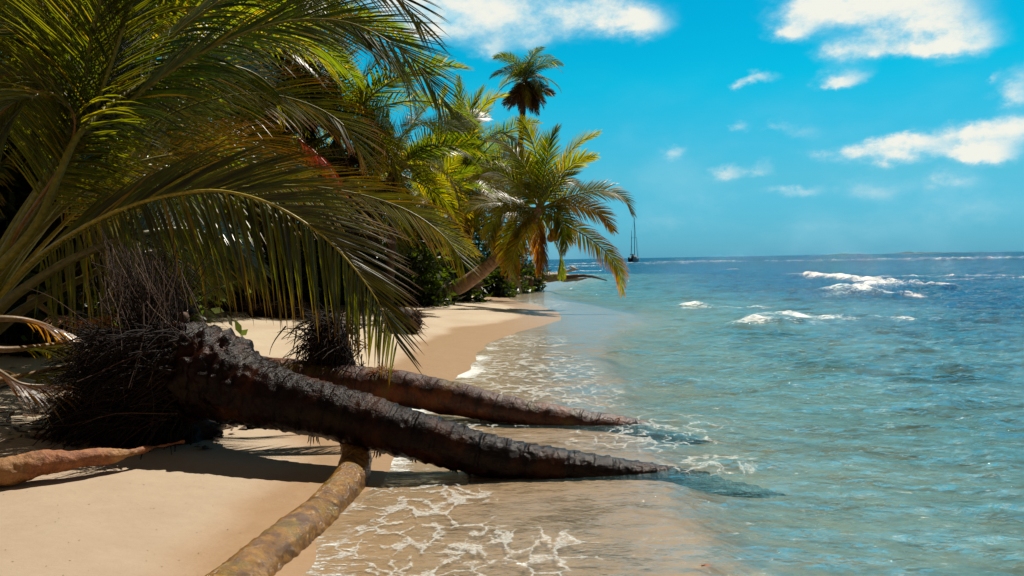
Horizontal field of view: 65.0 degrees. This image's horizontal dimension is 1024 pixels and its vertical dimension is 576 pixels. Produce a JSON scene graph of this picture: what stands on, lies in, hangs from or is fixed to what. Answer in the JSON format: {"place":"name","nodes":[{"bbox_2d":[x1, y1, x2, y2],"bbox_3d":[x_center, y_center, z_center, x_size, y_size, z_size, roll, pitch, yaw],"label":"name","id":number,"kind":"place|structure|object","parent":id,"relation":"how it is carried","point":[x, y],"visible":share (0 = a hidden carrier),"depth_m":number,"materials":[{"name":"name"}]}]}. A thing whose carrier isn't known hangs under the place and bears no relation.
{"place":"outdoors","nodes":[
{"label":"outdoors","id":0,"kind":"place"},
{"bbox_2d":[0,274,1023,575],"bbox_3d":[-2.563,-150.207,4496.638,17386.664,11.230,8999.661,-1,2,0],"label":"sand ground","id":1,"kind":"structure","parent":0,"point":[188,510],"depth_m":6.11,"materials":[{"name":"beige sand"}]},
{"bbox_2d":[0,136,99,357],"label":"shrub","id":2,"kind":"object","parent":1,"relation":"on","point":[25,332],"visible":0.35,"depth_m":11.74,"materials":[{"name":"green plant"}]},
{"bbox_2d":[2,287,122,336],"bbox_3d":[-8.922,-0.045,14.537,3.752,2.626,3.206,0,2,19],"label":"shrub","id":3,"kind":"object","parent":1,"relation":"on","point":[92,305],"depth_m":14.62,"materials":[{"name":"green plant"}]},
{"bbox_2d":[26,294,121,339],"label":"fallen frond","id":4,"kind":"object","parent":1,"relation":"on","point":[42,307],"visible":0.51,"depth_m":9.02,"materials":[{"name":"brown plant"}]},
{"bbox_2d":[0,440,184,485],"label":"driftwood log","id":5,"kind":"object","parent":1,"relation":"on","point":[21,468],"visible":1,"depth_m":5.74,"materials":[{"name":"brown wood"}]},
{"bbox_2d":[94,306,122,327],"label":"root clump","id":6,"kind":"object","parent":1,"relation":"on","point":[109,322],"visible":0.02,"depth_m":14.87,"materials":[{"name":"brown plant"}]},
{"bbox_2d":[0,0,226,194],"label":"coconut palm","id":7,"kind":"object","parent":1,"relation":"on","point":[156,35],"visible":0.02,"depth_m":13.32,"materials":[{"name":"green plant"}]},
{"bbox_2d":[0,364,246,449],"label":"leaf litter","id":8,"kind":"object","parent":1,"relation":"on","point":[204,447],"visible":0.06,"depth_m":7.39,"materials":[{"name":"brown plant"}]},
{"bbox_2d":[0,117,252,339],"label":"shrub","id":9,"kind":"object","parent":1,"relation":"on","point":[238,326],"visible":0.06,"depth_m":12.46,"materials":[{"name":"green plant"}]},
{"bbox_2d":[0,0,263,343],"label":"coconut palm","id":10,"kind":"object","parent":1,"relation":"on","point":[28,188],"visible":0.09,"depth_m":12.06,"materials":[{"name":"green plant"}]},
{"bbox_2d":[4,0,344,206],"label":"coconut palm","id":11,"kind":"object","parent":1,"relation":"on","point":[310,69],"visible":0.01,"depth_m":19.70,"materials":[{"name":"green plant"}]},
{"bbox_2d":[0,0,365,340],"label":"coconut palm","id":12,"kind":"object","parent":1,"relation":"on","point":[331,59],"visible":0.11,"depth_m":12.82,"materials":[{"name":"green plant"}]},
{"bbox_2d":[128,81,268,240],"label":"coconut palm","id":13,"kind":"object","parent":1,"relation":"on","point":[248,118],"visible":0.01,"depth_m":19.76,"materials":[{"name":"green plant"}]},
{"bbox_2d":[184,288,216,322],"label":"shrub","id":14,"kind":"object","parent":1,"relation":"on","point":[207,320],"depth_m":17.00,"materials":[{"name":"green plant"}]},
{"bbox_2d":[186,265,214,309],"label":"shrub","id":15,"kind":"object","parent":1,"relation":"on","point":[200,302],"depth_m":20.76,"materials":[{"name":"green plant"}]},
{"bbox_2d":[192,251,242,304],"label":"shrub","id":16,"kind":"object","parent":1,"relation":"on","point":[209,303],"visible":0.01,"depth_m":22.68,"materials":[{"name":"green plant"}]},
{"bbox_2d":[211,299,251,311],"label":"root clump","id":17,"kind":"object","parent":1,"relation":"on","point":[224,307],"visible":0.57,"depth_m":20.41,"materials":[{"name":"brown plant"}]},
{"bbox_2d":[0,0,485,384],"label":"coconut palm","id":18,"kind":"object","parent":1,"relation":"on","point":[85,112],"visible":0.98,"depth_m":8.70,"materials":[{"name":"green plant"}]},
{"bbox_2d":[297,138,348,196],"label":"hanging frond","id":19,"kind":"object","parent":18,"relation":"hanging from","point":[318,159],"visible":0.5,"depth_m":10.25,"materials":[{"name":"brown plant"}]},
{"bbox_2d":[191,246,295,303],"bbox_3d":[-8.238,-0.363,23.929,4.811,2.464,3.423,-1,2,0],"label":"shrub","id":20,"kind":"object","parent":1,"relation":"on","point":[256,292],"visible":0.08,"depth_m":22.96,"materials":[{"name":"green plant"}]},
{"bbox_2d":[163,132,338,281],"bbox_3d":[-9.530,-1.696,24.673,7.545,6.505,7.961,0,2,36],"label":"coconut palm","id":21,"kind":"object","parent":1,"relation":"on","point":[238,228],"visible":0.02,"depth_m":22.50,"materials":[{"name":"green plant"}]},
{"bbox_2d":[141,0,382,301],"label":"coconut palm","id":22,"kind":"object","parent":1,"relation":"on","point":[295,69],"visible":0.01,"depth_m":22.20,"materials":[{"name":"green plant"}]},
{"bbox_2d":[248,229,300,276],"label":"shrub","id":23,"kind":"object","parent":1,"relation":"on","point":[264,250],"depth_m":24.45,"materials":[{"name":"green plant"}]},
{"bbox_2d":[242,300,310,317],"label":"root clump","id":24,"kind":"object","parent":1,"relation":"on","point":[258,311],"visible":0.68,"depth_m":19.39,"materials":[{"name":"brown plant"}]},
{"bbox_2d":[208,240,366,309],"bbox_3d":[-6.463,-0.299,23.543,5.111,2.468,3.182,0,2,20],"label":"shrub","id":25,"kind":"object","parent":1,"relation":"on","point":[306,297],"visible":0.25,"depth_m":22.57,"materials":[{"name":"green plant"}]},
{"bbox_2d":[205,443,371,575],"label":"mossy log","id":26,"kind":"object","parent":1,"relation":"on","point":[277,546],"visible":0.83,"depth_m":4.93,"materials":[{"name":"brown wood"}]},
{"bbox_2d":[173,52,409,302],"bbox_3d":[-7.052,-3.170,23.434,8.072,7.832,7.609,-1,2,0],"label":"coconut palm","id":27,"kind":"object","parent":1,"relation":"on","point":[286,134],"visible":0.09,"depth_m":22.34,"materials":[{"name":"green plant"}]},
{"bbox_2d":[196,302,410,319],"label":"leaf litter","id":28,"kind":"object","parent":1,"relation":"on","point":[324,305],"visible":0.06,"depth_m":20.31,"materials":[{"name":"brown plant"}]},
{"bbox_2d":[185,0,425,246],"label":"coconut palm","id":29,"kind":"object","parent":1,"relation":"on","point":[311,131],"visible":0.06,"depth_m":23.21,"materials":[{"name":"green plant"}]},
{"bbox_2d":[269,305,371,383],"bbox_3d":[-2.149,0.818,9.416,1.226,1.480,1.207,-2,2,-23],"label":"palm stump","id":30,"kind":"object","parent":1,"relation":"on","point":[325,348],"visible":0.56,"depth_m":9.23,"materials":[{"name":"brown plant"}]},
{"bbox_2d":[250,221,418,259],"bbox_3d":[-6.218,-1.082,27.029,6.310,3.727,2.457,-1,2,0],"label":"shrub","id":31,"kind":"object","parent":1,"relation":"on","point":[314,232],"depth_m":26.77,"materials":[{"name":"green plant"}]},
{"bbox_2d":[218,0,491,304],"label":"coconut palm","id":32,"kind":"object","parent":1,"relation":"on","point":[394,166],"visible":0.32,"depth_m":23.16,"materials":[{"name":"green plant"}]},
{"bbox_2d":[270,131,451,278],"bbox_3d":[-5.713,-2.210,26.350,7.341,6.833,6.925,-1,2,-10],"label":"coconut palm","id":33,"kind":"object","parent":1,"relation":"on","point":[401,245],"visible":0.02,"depth_m":24.83,"materials":[{"name":"green plant"}]},
{"bbox_2d":[300,240,422,305],"bbox_3d":[-5.399,-0.334,25.028,5.204,2.504,3.687,-1,2,0],"label":"shrub","id":34,"kind":"object","parent":1,"relation":"on","point":[366,287],"visible":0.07,"depth_m":24.65,"materials":[{"name":"green plant"}]},
{"bbox_2d":[305,84,492,306],"bbox_3d":[-3.574,-2.595,24.384,6.165,6.901,6.407,-1,2,0],"label":"coconut palm","id":35,"kind":"object","parent":1,"relation":"on","point":[422,156],"visible":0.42,"depth_m":24.02,"materials":[{"name":"green plant"}]},
{"bbox_2d":[347,200,455,256],"bbox_3d":[-5.763,-2.119,34.023,7.364,5.549,5.226,-1,2,0],"label":"shrub","id":36,"kind":"object","parent":1,"relation":"on","point":[398,226],"depth_m":33.25,"materials":[{"name":"green plant"}]},
{"bbox_2d":[19,223,785,497],"bbox_3d":[-0.857,0.767,7.170,7.161,2.808,1.915,-1,2,0],"label":"fallen palm","id":37,"kind":"object","parent":1,"relation":"on","point":[158,373],"visible":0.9,"depth_m":6.54,"materials":[{"name":"brown wood"}]},
{"bbox_2d":[0,369,85,428],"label":"fallen frond","id":38,"kind":"object","parent":37,"relation":"on","point":[9,379],"visible":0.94,"depth_m":6.41,"materials":[{"name":"brown plant"}]},
{"bbox_2d":[0,365,85,390],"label":"fallen frond","id":39,"kind":"object","parent":37,"relation":"on","point":[32,375],"visible":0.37,"depth_m":7.04,"materials":[{"name":"brown plant"}]},
{"bbox_2d":[0,315,87,359],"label":"fallen frond","id":40,"kind":"object","parent":37,"relation":"on","point":[56,332],"visible":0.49,"depth_m":6.91,"materials":[{"name":"beige plant"}]},
{"bbox_2d":[0,335,98,366],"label":"fallen frond","id":41,"kind":"object","parent":37,"relation":"on","point":[43,347],"visible":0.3,"depth_m":6.78,"materials":[{"name":"brown plant"}]},
{"bbox_2d":[179,312,189,322],"bbox_3d":[-2.856,0.265,7.012,0.085,0.112,0.088,-3,3,-43],"label":"coconut husk","id":42,"kind":"object","parent":37,"relation":"on","point":[186,315],"visible":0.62,"depth_m":6.98,"materials":[{"name":"brown plant"}]},
{"bbox_2d":[381,303,427,333],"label":"root clump","id":43,"kind":"object","parent":1,"relation":"on","point":[419,321],"visible":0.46,"depth_m":17.37,"materials":[{"name":"brown plant"}]},
{"bbox_2d":[346,226,464,306],"bbox_3d":[-3.770,-0.653,26.000,4.486,3.047,3.415,-1,2,0],"label":"shrub","id":44,"kind":"object","parent":1,"relation":"on","point":[434,291],"visible":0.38,"depth_m":25.46,"materials":[{"name":"green plant"}]},
{"bbox_2d":[378,153,496,279],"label":"coconut palm","id":45,"kind":"object","parent":1,"relation":"on","point":[453,163],"visible":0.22,"depth_m":29.16,"materials":[{"name":"green plant"}]},
{"bbox_2d":[415,242,492,302],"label":"shrub","id":46,"kind":"object","parent":1,"relation":"on","point":[476,294],"visible":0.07,"depth_m":30.45,"materials":[{"name":"green plant"}]},
{"bbox_2d":[384,72,547,275],"bbox_3d":[-1.851,-3.978,33.153,7.565,9.375,7.524,-1,2,0],"label":"coconut palm","id":47,"kind":"object","parent":1,"relation":"on","point":[485,104],"visible":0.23,"depth_m":32.24,"materials":[{"name":"green plant"}]},
{"bbox_2d":[412,114,528,214],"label":"coconut palm","id":48,"kind":"object","parent":1,"relation":"on","point":[478,191],"visible":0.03,"depth_m":39.97,"materials":[{"name":"green plant"}]},
{"bbox_2d":[464,282,483,294],"bbox_3d":[-1.481,0.021,31.013,0.877,0.479,0.390,-1,2,0],"label":"driftwood log","id":49,"kind":"object","parent":1,"relation":"on","point":[479,285],"visible":0.4,"depth_m":30.90,"materials":[{"name":"brown wood"}]},
{"bbox_2d":[423,187,532,282],"bbox_3d":[-3.159,-2.418,40.196,8.423,5.975,4.907,-1,2,0],"label":"shrub","id":50,"kind":"object","parent":1,"relation":"on","point":[478,244],"visible":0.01,"depth_m":39.63,"materials":[{"name":"green plant"}]},
{"bbox_2d":[263,356,714,444],"bbox_3d":[-0.676,1.324,8.872,5.688,1.136,0.765,-1,2,12],"label":"fallen palm","id":51,"kind":"object","parent":1,"relation":"on","point":[436,395],"visible":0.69,"depth_m":8.57,"materials":[{"name":"brown wood"}]},
{"bbox_2d":[464,252,524,297],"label":"shrub","id":52,"kind":"object","parent":1,"relation":"on","point":[498,286],"visible":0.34,"depth_m":36.49,"materials":[{"name":"green plant"}]},
{"bbox_2d":[477,146,526,270],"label":"coconut palm","id":53,"kind":"object","parent":1,"relation":"on","point":[504,193],"visible":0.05,"depth_m":43.45,"materials":[{"name":"green plant"}]},
{"bbox_2d":[474,211,553,291],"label":"shrub","id":54,"kind":"object","parent":1,"relation":"on","point":[538,283],"visible":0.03,"depth_m":43.59,"materials":[{"name":"green plant"}]},
{"bbox_2d":[407,115,636,298],"bbox_3d":[0.216,-2.830,26.817,7.919,6.402,3.965,-1,2,0],"label":"coconut palm","id":55,"kind":"object","parent":1,"relation":"on","point":[540,184],"visible":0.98,"depth_m":26.34,"materials":[{"name":"green plant"}]},
{"bbox_2d":[508,275,535,293],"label":"shrub","id":56,"kind":"object","parent":1,"relation":"on","point":[525,288],"visible":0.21,"depth_m":40.92,"materials":[{"name":"green plant"}]},
{"bbox_2d":[516,276,533,286],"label":"driftwood log","id":57,"kind":"object","parent":1,"relation":"on","point":[530,283],"visible":0.11,"depth_m":42.79,"materials":[{"name":"wood"}]},
{"bbox_2d":[488,47,563,225],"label":"coconut palm","id":58,"kind":"object","parent":1,"relation":"on","point":[524,93],"visible":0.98,"depth_m":51.19,"materials":[{"name":"green plant"}]},
{"bbox_2d":[1,0,1023,259],"label":"sky","id":59,"kind":"structure","parent":0,"point":[731,127],"materials":[{"name":"blue"}]},
{"bbox_2d":[309,251,1023,575],"bbox_3d":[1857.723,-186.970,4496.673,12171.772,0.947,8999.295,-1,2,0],"label":"sea water","id":60,"kind":"structure","parent":0,"point":[958,307],"depth_m":13.22,"materials":[{"name":"blue liquid"}]},
{"bbox_2d":[537,266,606,282],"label":"driftwood tree","id":61,"kind":"object","parent":60,"relation":"on","point":[571,277],"visible":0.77,"depth_m":43.38,"materials":[{"name":"brown wood"}]},
{"bbox_2d":[628,221,638,261],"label":"sailing boat","id":62,"kind":"object","parent":60,"relation":"on","point":[633,258],"visible":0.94,"depth_m":349.58,"materials":[{"name":"metal"}]},
{"bbox_2d":[828,253,853,254],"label":"island terrain","id":63,"kind":"structure","parent":0,"point":[841,254],"depth_m":4149.77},
{"bbox_2d":[883,252,943,253],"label":"island terrain","id":64,"kind":"structure","parent":0,"point":[912,252],"depth_m":4551.92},
{"bbox_2d":[944,251,1014,252],"bbox_3d":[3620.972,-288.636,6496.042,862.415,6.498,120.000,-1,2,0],"label":"island terrain","id":65,"kind":"structure","parent":0,"point":[963,252],"depth_m":6450.50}
]}

